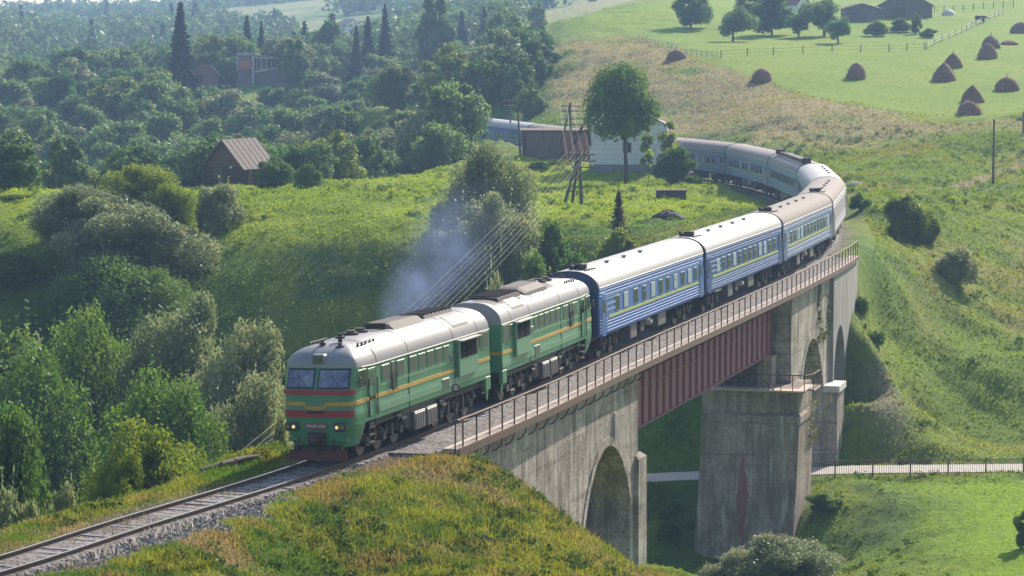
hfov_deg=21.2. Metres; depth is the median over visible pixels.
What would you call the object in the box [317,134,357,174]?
broadleaf tree
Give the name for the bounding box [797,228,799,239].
window
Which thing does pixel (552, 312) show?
side window
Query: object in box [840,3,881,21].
barn
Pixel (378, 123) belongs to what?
broadleaf tree
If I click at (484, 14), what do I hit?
spruce tree
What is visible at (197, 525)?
loose gravel
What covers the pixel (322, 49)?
broadleaf tree
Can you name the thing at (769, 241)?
window
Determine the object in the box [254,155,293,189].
round bush
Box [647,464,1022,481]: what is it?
gravel road
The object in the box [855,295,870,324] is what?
alder bush
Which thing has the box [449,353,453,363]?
side window
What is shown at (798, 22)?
orchard tree
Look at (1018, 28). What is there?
haystack
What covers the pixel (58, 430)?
alder tree
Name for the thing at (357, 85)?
broadleaf tree
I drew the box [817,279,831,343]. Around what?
wall moss
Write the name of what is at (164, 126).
broadleaf tree
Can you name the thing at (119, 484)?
alder bush
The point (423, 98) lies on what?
column tree
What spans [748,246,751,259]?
window
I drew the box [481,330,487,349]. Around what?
side window
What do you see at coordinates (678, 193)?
stone trough
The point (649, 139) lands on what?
young tree
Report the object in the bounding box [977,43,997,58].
haystack
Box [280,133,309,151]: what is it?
broadleaf tree
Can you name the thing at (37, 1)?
sky
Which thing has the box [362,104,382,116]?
broadleaf tree
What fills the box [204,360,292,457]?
willow tree
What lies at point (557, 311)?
side window
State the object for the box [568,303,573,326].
door
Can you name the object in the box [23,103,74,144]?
broadleaf tree
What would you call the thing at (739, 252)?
window
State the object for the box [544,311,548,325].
side window
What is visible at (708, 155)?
railway coach
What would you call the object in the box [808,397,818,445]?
pier moss
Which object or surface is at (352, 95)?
dark tree
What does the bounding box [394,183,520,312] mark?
willow tree
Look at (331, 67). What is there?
broadleaf tree
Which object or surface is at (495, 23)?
broadleaf tree
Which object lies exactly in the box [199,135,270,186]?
log cottage
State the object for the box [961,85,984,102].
haystack
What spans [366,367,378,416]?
door
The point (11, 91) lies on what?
broadleaf tree
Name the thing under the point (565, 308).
side window
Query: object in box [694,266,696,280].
window
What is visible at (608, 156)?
white building
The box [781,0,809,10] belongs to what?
red roofed house
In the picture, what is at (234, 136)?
broadleaf tree
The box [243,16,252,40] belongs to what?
spruce tree
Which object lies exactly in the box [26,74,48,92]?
broadleaf tree
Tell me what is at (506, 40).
willow tree
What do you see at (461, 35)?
spruce tree
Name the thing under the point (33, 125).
broadleaf tree
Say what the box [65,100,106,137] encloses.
broadleaf tree
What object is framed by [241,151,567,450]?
overhead wire
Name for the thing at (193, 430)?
alder tree
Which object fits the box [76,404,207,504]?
alder bush
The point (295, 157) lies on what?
dark shrub
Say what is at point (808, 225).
window
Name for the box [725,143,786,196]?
railway coach
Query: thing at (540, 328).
diesel locomotive
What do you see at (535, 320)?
side window
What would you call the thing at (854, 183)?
flat stone
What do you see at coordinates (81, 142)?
broadleaf tree
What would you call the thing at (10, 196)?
alder bush
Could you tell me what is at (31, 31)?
distant woodland
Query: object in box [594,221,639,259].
alder bush
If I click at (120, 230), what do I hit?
willow tree
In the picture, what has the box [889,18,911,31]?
garden shrub
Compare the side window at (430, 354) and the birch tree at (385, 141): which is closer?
the side window at (430, 354)
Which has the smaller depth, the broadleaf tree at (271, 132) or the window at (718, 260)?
the window at (718, 260)
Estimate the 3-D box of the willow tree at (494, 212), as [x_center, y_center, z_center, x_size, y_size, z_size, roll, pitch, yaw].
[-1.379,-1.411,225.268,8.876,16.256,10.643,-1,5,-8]
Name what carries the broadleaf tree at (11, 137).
on the ground at (898, 78)
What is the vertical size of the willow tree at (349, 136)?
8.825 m
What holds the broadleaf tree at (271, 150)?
on the ground at (898, 78)
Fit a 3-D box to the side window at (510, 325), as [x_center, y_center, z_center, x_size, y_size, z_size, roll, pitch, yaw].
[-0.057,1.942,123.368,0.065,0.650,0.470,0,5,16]
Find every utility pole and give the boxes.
[503,99,516,123]
[517,109,520,155]
[557,102,582,162]
[563,151,595,204]
[992,119,994,183]
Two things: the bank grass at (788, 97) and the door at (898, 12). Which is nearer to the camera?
the bank grass at (788, 97)
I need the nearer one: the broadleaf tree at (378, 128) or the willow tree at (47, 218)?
the willow tree at (47, 218)
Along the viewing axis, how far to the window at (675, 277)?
153.98 m
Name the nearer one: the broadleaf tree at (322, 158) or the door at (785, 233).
the door at (785, 233)
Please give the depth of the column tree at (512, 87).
431.28 m
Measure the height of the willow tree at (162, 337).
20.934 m
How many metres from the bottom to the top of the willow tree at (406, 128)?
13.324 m
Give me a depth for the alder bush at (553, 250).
225.77 m
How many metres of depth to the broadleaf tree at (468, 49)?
542.50 m
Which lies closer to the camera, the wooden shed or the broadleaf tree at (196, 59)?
the wooden shed
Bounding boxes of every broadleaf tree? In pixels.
[0,75,33,106]
[0,102,18,118]
[0,118,46,189]
[1,104,61,135]
[3,58,45,89]
[16,106,66,145]
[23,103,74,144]
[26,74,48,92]
[27,64,71,80]
[30,77,50,106]
[40,132,88,159]
[41,161,104,188]
[44,47,70,77]
[54,94,72,110]
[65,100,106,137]
[74,79,102,98]
[78,151,88,162]
[80,136,128,169]
[81,115,147,155]
[87,73,138,114]
[89,116,126,139]
[92,153,160,169]
[94,115,120,131]
[95,137,168,188]
[99,43,144,73]
[102,66,127,77]
[102,85,136,121]
[105,75,119,89]
[114,94,159,124]
[121,79,175,113]
[127,131,163,147]
[129,66,149,76]
[130,66,177,83]
[134,67,180,87]
[136,137,168,153]
[141,107,187,143]
[146,69,191,101]
[146,90,203,137]
[150,131,204,161]
[157,143,197,185]
[159,133,185,142]
[160,50,173,70]
[169,131,234,187]
[188,113,224,140]
[189,52,208,78]
[189,82,224,114]
[190,29,226,68]
[192,89,218,118]
[218,33,261,58]
[220,101,280,137]
[224,132,241,138]
[227,57,237,83]
[238,123,293,143]
[245,135,278,156]
[255,86,284,106]
[255,111,273,135]
[257,101,311,141]
[269,139,296,147]
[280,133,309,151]
[281,87,317,108]
[289,94,327,113]
[295,125,367,180]
[301,72,325,89]
[301,100,328,116]
[301,140,339,178]
[307,41,337,71]
[314,56,348,85]
[315,98,363,139]
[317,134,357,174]
[334,76,373,106]
[342,97,366,118]
[361,50,398,73]
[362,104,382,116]
[363,71,416,110]
[364,113,393,131]
[375,120,389,131]
[382,111,414,128]
[391,132,451,174]
[399,57,419,72]
[407,119,470,172]
[408,81,419,105]
[415,62,447,94]
[417,40,470,95]
[451,40,462,49]
[459,35,481,50]
[464,46,476,51]
[472,30,495,50]
[473,45,537,99]
[479,10,525,39]
[479,28,513,52]
[487,26,514,35]
[491,23,544,48]
[504,20,525,30]
[511,84,548,117]
[536,30,556,46]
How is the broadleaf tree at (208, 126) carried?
on the ground at (898, 78)
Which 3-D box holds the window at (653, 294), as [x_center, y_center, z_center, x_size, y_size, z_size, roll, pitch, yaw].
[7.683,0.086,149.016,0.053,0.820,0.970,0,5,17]
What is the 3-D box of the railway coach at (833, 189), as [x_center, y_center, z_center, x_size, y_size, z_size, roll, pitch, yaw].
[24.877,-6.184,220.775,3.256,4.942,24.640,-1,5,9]
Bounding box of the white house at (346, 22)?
[339,19,361,33]
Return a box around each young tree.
[639,124,656,181]
[657,120,679,156]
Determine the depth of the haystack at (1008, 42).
464.23 m
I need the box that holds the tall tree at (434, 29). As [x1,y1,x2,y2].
[413,0,456,74]
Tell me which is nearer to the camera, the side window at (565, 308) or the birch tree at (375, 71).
the side window at (565, 308)
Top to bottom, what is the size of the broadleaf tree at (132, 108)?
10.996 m
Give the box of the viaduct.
[443,240,858,564]
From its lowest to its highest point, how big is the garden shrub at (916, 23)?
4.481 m
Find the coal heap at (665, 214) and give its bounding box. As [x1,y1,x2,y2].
[650,209,685,219]
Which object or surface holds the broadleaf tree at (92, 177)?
on the ground at (898, 78)
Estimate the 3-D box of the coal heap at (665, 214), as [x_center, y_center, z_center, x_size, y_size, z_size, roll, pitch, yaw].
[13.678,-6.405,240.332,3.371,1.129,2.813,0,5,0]
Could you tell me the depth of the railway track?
101.52 m
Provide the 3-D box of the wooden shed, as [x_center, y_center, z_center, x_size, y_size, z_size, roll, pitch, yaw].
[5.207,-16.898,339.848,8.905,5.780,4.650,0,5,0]
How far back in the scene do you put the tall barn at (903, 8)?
542.63 m
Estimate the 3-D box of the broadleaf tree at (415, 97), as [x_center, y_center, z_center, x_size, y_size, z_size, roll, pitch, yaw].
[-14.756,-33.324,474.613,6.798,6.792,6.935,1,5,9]
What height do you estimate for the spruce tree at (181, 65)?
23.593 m
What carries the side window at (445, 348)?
in the diesel locomotive at (373, 384)
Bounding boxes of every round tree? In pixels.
[498,0,510,21]
[526,0,548,27]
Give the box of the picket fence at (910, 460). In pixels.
[811,457,1023,477]
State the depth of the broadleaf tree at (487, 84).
437.24 m
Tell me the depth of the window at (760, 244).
177.17 m
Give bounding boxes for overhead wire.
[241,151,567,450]
[258,164,561,444]
[292,162,579,443]
[437,152,582,306]
[444,163,570,294]
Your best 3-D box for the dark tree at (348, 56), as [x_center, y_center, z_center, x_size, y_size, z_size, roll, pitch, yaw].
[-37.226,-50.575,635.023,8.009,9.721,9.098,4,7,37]
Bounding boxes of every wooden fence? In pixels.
[639,36,717,57]
[720,42,924,57]
[926,9,1002,48]
[934,0,1013,12]
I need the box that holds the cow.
[974,15,987,22]
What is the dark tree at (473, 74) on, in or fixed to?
on the ground at (898, 78)
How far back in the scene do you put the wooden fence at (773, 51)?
444.27 m
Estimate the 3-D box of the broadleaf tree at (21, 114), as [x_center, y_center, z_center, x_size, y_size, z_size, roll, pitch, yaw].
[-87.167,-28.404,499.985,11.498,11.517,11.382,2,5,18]
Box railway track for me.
[0,179,842,575]
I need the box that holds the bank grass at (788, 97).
[487,36,1023,161]
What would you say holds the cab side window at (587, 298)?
in the diesel locomotive at (540, 328)
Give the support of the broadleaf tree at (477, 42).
on the ground at (898, 78)
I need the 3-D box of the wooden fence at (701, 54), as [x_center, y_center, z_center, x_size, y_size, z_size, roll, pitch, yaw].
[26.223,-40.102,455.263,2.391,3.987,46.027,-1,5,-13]
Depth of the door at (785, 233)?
186.10 m
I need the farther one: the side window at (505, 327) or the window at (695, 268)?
the window at (695, 268)
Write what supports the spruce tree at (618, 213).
on the ground at (898, 78)
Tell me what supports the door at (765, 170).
in the railway coach at (746, 165)
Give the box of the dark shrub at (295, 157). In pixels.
[278,146,310,181]
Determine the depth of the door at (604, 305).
139.08 m
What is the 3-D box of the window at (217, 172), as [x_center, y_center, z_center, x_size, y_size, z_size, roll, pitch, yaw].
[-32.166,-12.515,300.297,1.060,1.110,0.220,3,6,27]
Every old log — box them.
[200,460,235,470]
[220,456,240,465]
[234,454,258,462]
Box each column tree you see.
[37,137,56,161]
[45,132,89,189]
[134,109,158,137]
[279,35,309,94]
[418,89,432,116]
[451,125,472,162]
[486,27,505,44]
[501,61,523,105]
[542,44,562,66]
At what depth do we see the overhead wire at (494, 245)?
204.92 m
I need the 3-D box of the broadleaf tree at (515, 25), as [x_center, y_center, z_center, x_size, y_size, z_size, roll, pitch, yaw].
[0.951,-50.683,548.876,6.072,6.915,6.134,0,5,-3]
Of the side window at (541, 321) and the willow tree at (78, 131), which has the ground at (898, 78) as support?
the willow tree at (78, 131)
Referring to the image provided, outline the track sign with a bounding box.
[451,383,459,456]
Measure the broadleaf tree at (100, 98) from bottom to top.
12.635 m
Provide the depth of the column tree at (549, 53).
449.96 m
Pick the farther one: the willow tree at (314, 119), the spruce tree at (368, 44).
the spruce tree at (368, 44)
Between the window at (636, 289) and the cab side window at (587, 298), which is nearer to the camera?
the cab side window at (587, 298)
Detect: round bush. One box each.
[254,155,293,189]
[292,160,325,188]
[651,146,697,183]
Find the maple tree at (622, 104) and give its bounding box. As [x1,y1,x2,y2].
[577,47,662,184]
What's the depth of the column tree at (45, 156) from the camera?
456.20 m
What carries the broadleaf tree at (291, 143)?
on the ground at (898, 78)
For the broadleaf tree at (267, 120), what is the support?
on the ground at (898, 78)
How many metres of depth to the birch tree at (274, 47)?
599.75 m
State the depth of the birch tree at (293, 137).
439.95 m
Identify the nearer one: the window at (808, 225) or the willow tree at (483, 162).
the window at (808, 225)
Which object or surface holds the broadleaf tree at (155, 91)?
on the ground at (898, 78)
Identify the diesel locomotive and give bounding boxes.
[282,306,490,460]
[451,271,593,400]
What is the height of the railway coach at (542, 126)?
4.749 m
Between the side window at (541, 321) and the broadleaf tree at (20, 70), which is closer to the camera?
the side window at (541, 321)
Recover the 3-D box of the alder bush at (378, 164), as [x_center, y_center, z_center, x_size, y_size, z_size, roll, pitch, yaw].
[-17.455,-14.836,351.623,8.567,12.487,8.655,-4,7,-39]
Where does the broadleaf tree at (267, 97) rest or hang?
on the ground at (898, 78)
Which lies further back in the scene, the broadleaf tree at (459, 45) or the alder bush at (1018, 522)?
the broadleaf tree at (459, 45)
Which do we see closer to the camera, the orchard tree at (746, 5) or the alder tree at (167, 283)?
the alder tree at (167, 283)
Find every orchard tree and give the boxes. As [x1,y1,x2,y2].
[670,0,714,27]
[718,5,759,40]
[733,0,761,18]
[749,0,797,34]
[783,11,808,37]
[797,0,840,35]
[823,16,851,42]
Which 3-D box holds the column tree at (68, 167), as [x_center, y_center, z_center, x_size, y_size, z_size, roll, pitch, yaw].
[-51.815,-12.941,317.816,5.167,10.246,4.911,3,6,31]
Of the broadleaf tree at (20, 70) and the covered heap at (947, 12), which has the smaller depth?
the covered heap at (947, 12)
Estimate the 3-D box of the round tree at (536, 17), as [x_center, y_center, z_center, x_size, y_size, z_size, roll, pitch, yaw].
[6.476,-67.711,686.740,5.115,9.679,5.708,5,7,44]
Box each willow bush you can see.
[0,465,40,530]
[44,467,77,513]
[185,175,247,236]
[272,390,292,447]
[485,240,502,290]
[511,204,539,251]
[697,543,757,575]
[721,529,845,575]
[932,242,980,284]
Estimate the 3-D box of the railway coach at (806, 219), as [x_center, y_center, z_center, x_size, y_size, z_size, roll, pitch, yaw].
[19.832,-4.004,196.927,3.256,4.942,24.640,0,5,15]
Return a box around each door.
[247,170,251,185]
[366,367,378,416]
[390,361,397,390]
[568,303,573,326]
[580,298,586,337]
[601,293,607,336]
[699,259,703,297]
[707,256,711,293]
[719,154,722,173]
[764,164,767,185]
[778,231,781,263]
[784,229,787,261]
[830,209,832,237]
[893,7,905,17]
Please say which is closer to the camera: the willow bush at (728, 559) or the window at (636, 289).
the window at (636, 289)
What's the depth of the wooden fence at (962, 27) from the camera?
496.50 m
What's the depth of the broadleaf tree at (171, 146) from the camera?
438.55 m
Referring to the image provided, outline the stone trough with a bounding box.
[655,189,686,199]
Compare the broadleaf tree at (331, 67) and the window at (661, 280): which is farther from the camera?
the broadleaf tree at (331, 67)
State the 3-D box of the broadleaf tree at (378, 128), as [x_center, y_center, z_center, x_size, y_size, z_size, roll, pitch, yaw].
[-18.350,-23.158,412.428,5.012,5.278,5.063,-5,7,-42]
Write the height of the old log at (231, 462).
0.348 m
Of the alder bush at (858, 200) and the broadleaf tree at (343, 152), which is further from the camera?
the broadleaf tree at (343, 152)
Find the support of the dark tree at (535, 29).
on the ground at (898, 78)
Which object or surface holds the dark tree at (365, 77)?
on the ground at (898, 78)
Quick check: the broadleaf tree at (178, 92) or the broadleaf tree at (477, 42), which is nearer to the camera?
the broadleaf tree at (178, 92)
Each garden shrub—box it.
[862,19,889,35]
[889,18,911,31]
[910,13,922,33]
[918,27,937,37]
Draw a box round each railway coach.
[484,119,537,146]
[528,124,575,127]
[550,238,703,357]
[668,137,740,183]
[668,213,781,311]
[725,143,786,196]
[749,193,832,277]
[768,149,819,200]
[797,163,846,196]
[797,177,846,249]
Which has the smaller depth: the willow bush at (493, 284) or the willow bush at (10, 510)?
the willow bush at (10, 510)
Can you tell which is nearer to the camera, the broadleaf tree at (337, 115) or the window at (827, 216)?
the window at (827, 216)
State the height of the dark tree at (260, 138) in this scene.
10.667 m
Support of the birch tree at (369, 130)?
on the ground at (898, 78)
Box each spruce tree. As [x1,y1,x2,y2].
[164,2,196,94]
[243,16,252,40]
[256,21,264,55]
[348,25,363,81]
[361,15,377,67]
[376,4,395,64]
[455,10,470,46]
[476,6,487,37]
[609,191,627,237]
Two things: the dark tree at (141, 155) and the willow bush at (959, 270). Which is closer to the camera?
the willow bush at (959, 270)
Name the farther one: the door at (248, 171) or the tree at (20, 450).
the door at (248, 171)
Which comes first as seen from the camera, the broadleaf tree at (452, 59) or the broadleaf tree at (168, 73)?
the broadleaf tree at (452, 59)
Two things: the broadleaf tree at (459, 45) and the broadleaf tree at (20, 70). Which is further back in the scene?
the broadleaf tree at (459, 45)
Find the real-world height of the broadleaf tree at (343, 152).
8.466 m
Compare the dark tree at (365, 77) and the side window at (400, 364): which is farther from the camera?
the dark tree at (365, 77)
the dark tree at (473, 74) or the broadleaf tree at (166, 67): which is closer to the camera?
the dark tree at (473, 74)
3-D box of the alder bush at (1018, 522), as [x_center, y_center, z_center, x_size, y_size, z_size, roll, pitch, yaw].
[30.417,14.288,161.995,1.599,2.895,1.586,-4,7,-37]
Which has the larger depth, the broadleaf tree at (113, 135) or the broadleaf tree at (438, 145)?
the broadleaf tree at (113, 135)
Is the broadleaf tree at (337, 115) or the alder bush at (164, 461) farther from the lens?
the broadleaf tree at (337, 115)
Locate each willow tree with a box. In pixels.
[4,123,44,156]
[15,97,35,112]
[25,182,140,258]
[44,191,224,291]
[61,57,99,82]
[71,124,91,139]
[94,265,221,453]
[96,162,185,208]
[135,182,199,249]
[170,306,293,448]
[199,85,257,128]
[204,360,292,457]
[239,99,257,110]
[298,106,344,137]
[307,72,341,105]
[343,132,353,141]
[384,105,425,173]
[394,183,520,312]
[420,73,492,163]
[442,134,541,234]
[450,173,544,302]
[462,42,493,94]
[481,28,524,57]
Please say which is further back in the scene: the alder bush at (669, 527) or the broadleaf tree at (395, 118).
the broadleaf tree at (395, 118)
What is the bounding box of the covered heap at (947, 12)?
[941,10,954,14]
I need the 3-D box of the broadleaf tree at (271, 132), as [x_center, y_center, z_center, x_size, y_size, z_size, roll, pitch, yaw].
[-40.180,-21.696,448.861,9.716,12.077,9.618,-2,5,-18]
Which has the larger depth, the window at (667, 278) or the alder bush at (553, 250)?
the alder bush at (553, 250)
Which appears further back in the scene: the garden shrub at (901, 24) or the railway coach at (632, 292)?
the garden shrub at (901, 24)
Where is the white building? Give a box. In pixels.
[573,113,667,173]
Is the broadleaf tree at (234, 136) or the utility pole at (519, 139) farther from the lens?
the broadleaf tree at (234, 136)
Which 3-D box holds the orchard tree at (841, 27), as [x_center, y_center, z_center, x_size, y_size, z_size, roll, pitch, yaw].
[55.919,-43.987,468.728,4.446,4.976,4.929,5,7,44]
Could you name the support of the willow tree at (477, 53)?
on the ground at (898, 78)
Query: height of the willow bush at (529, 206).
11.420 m
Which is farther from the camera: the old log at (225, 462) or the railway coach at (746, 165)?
the railway coach at (746, 165)
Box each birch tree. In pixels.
[262,31,317,76]
[271,125,318,145]
[355,126,397,158]
[359,63,381,76]
[360,123,397,138]
[371,60,418,108]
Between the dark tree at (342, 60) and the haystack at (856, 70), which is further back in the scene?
the dark tree at (342, 60)
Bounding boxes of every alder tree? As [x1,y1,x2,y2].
[0,142,41,189]
[0,299,56,424]
[0,315,107,513]
[5,247,175,379]
[45,274,137,465]
[71,336,225,504]
[113,262,217,343]
[139,347,232,470]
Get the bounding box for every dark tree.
[0,109,12,135]
[32,68,85,111]
[40,159,93,170]
[51,45,111,78]
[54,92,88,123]
[93,67,131,88]
[101,143,176,186]
[193,50,235,88]
[235,132,290,156]
[274,90,291,109]
[309,17,345,57]
[334,55,351,86]
[335,89,373,108]
[342,50,351,61]
[354,75,375,106]
[465,53,502,99]
[468,55,483,94]
[509,37,556,81]
[525,25,541,31]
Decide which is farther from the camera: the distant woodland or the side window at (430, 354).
the distant woodland
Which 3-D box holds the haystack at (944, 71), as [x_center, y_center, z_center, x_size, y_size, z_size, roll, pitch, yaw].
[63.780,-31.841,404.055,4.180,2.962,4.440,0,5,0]
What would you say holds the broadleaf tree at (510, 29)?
on the ground at (898, 78)
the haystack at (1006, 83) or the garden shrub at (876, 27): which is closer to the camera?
the haystack at (1006, 83)
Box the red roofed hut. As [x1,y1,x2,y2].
[193,65,219,88]
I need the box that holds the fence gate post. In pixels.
[1001,111,1023,133]
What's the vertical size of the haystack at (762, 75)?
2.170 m
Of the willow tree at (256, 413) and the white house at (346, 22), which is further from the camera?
the white house at (346, 22)
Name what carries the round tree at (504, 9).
on the ground at (898, 78)
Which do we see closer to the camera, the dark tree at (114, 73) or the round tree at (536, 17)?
the dark tree at (114, 73)
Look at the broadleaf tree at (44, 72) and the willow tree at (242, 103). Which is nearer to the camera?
the willow tree at (242, 103)
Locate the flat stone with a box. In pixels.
[848,181,860,185]
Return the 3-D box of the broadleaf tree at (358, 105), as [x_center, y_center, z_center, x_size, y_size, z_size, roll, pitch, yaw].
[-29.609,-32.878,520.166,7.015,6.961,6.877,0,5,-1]
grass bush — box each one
[878,190,935,244]
[925,207,942,244]
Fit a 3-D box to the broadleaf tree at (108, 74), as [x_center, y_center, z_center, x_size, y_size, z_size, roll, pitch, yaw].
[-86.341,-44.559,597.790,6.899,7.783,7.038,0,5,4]
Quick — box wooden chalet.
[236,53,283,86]
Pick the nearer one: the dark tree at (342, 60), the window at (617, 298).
the window at (617, 298)
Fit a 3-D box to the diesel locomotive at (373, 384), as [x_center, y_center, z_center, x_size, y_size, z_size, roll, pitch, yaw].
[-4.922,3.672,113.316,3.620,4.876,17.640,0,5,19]
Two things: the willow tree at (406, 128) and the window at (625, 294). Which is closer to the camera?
the window at (625, 294)
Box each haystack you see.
[665,50,685,60]
[750,68,771,82]
[844,62,866,79]
[932,62,956,81]
[945,53,962,67]
[955,96,982,114]
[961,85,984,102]
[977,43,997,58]
[980,32,1000,48]
[994,75,1019,90]
[1000,40,1017,44]
[1010,22,1023,33]
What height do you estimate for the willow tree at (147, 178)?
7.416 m
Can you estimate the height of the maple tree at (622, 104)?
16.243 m
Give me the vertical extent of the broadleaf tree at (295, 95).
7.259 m
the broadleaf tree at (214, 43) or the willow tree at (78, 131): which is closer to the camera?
the willow tree at (78, 131)
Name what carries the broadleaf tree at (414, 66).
on the ground at (898, 78)
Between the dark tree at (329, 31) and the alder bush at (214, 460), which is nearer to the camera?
the alder bush at (214, 460)
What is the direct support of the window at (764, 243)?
in the railway coach at (744, 251)
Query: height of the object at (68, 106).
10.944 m
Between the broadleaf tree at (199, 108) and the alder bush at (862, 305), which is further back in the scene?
the broadleaf tree at (199, 108)
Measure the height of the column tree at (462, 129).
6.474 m
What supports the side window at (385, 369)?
in the diesel locomotive at (373, 384)
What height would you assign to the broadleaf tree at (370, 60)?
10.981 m
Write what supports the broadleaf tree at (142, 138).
on the ground at (898, 78)
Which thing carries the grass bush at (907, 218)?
on the ground at (898, 78)
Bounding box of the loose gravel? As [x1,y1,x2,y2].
[53,497,293,570]
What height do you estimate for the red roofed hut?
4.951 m
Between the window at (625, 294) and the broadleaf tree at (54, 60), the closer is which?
the window at (625, 294)
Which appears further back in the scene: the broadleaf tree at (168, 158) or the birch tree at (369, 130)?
the birch tree at (369, 130)
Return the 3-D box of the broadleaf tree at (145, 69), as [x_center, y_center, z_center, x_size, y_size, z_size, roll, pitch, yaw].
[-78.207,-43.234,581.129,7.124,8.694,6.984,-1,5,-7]
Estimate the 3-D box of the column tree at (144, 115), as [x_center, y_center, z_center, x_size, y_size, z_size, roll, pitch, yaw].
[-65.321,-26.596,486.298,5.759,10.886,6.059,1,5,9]
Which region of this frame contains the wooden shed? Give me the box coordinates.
[520,128,588,162]
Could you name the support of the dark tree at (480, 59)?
on the ground at (898, 78)
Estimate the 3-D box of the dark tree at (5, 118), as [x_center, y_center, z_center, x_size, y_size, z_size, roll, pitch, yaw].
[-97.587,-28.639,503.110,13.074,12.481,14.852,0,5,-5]
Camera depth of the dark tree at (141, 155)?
312.32 m
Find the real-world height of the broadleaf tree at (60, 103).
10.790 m
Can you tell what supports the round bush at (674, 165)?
on the ground at (898, 78)
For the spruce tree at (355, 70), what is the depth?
597.29 m
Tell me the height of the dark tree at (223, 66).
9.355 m
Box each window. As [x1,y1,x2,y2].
[214,169,222,178]
[358,368,366,388]
[381,363,389,381]
[396,358,404,376]
[409,355,416,371]
[418,352,425,369]
[426,349,433,366]
[435,347,441,363]
[443,345,448,360]
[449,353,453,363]
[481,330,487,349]
[502,323,508,341]
[509,324,512,338]
[533,315,537,329]
[539,313,543,327]
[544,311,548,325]
[550,309,554,323]
[555,307,560,321]
[563,304,568,319]
[572,301,576,315]
[585,295,589,310]
[615,294,619,310]
[623,142,630,152]
[623,291,627,307]
[634,287,637,303]
[642,285,646,300]
[651,281,655,297]
[659,279,662,294]
[666,276,669,291]
[673,274,677,288]
[681,271,684,285]
[687,269,691,283]
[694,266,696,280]
[716,258,719,272]
[722,256,725,270]
[727,254,730,267]
[733,252,736,265]
[738,250,741,263]
[743,248,746,261]
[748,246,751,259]
[753,244,756,257]
[758,243,761,255]
[763,241,766,253]
[768,239,770,252]
[773,237,775,250]
[790,231,792,242]
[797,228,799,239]
[807,223,809,234]
[823,216,825,227]
[826,215,828,225]
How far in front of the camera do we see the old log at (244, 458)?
106.66 m
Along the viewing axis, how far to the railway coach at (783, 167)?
269.06 m
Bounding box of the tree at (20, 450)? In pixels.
[0,385,51,529]
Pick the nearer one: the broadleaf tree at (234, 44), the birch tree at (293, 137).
the birch tree at (293, 137)
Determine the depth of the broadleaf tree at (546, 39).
480.75 m
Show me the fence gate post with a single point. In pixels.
(1022, 118)
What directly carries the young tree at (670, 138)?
on the ground at (898, 78)
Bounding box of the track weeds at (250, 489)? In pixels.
[3,461,354,567]
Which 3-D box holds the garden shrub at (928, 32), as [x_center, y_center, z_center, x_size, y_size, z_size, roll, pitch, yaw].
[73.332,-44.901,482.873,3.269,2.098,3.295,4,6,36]
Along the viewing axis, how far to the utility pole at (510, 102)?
385.11 m
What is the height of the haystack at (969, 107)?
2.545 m
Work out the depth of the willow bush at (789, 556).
159.07 m
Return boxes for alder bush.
[0,194,31,198]
[0,247,50,288]
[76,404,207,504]
[86,428,144,502]
[209,458,218,463]
[351,124,405,178]
[512,234,550,282]
[527,161,551,167]
[535,213,587,272]
[548,158,571,165]
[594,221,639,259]
[656,494,695,541]
[804,492,843,511]
[849,193,872,209]
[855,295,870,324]
[864,323,885,351]
[1012,510,1023,548]
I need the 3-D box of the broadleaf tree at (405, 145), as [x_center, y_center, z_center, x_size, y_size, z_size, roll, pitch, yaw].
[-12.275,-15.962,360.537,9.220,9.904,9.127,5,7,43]
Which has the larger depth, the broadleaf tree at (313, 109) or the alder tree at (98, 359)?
the broadleaf tree at (313, 109)
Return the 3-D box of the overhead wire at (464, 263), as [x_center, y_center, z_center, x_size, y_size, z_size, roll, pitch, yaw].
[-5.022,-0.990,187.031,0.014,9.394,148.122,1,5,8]
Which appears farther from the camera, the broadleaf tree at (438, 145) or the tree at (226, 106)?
the tree at (226, 106)
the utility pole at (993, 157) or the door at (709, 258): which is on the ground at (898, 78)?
the utility pole at (993, 157)
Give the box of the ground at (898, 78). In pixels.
[0,0,1023,575]
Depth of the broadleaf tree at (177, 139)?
464.37 m
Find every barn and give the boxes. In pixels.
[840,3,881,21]
[876,0,934,17]
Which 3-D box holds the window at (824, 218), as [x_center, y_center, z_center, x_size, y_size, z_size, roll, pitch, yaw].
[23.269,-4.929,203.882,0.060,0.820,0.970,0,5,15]
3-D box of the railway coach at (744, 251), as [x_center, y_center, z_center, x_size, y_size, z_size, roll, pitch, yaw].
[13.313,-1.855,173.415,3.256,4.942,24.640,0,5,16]
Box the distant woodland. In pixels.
[0,0,573,77]
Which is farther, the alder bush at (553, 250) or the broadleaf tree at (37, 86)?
the broadleaf tree at (37, 86)
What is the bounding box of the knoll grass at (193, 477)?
[0,442,692,575]

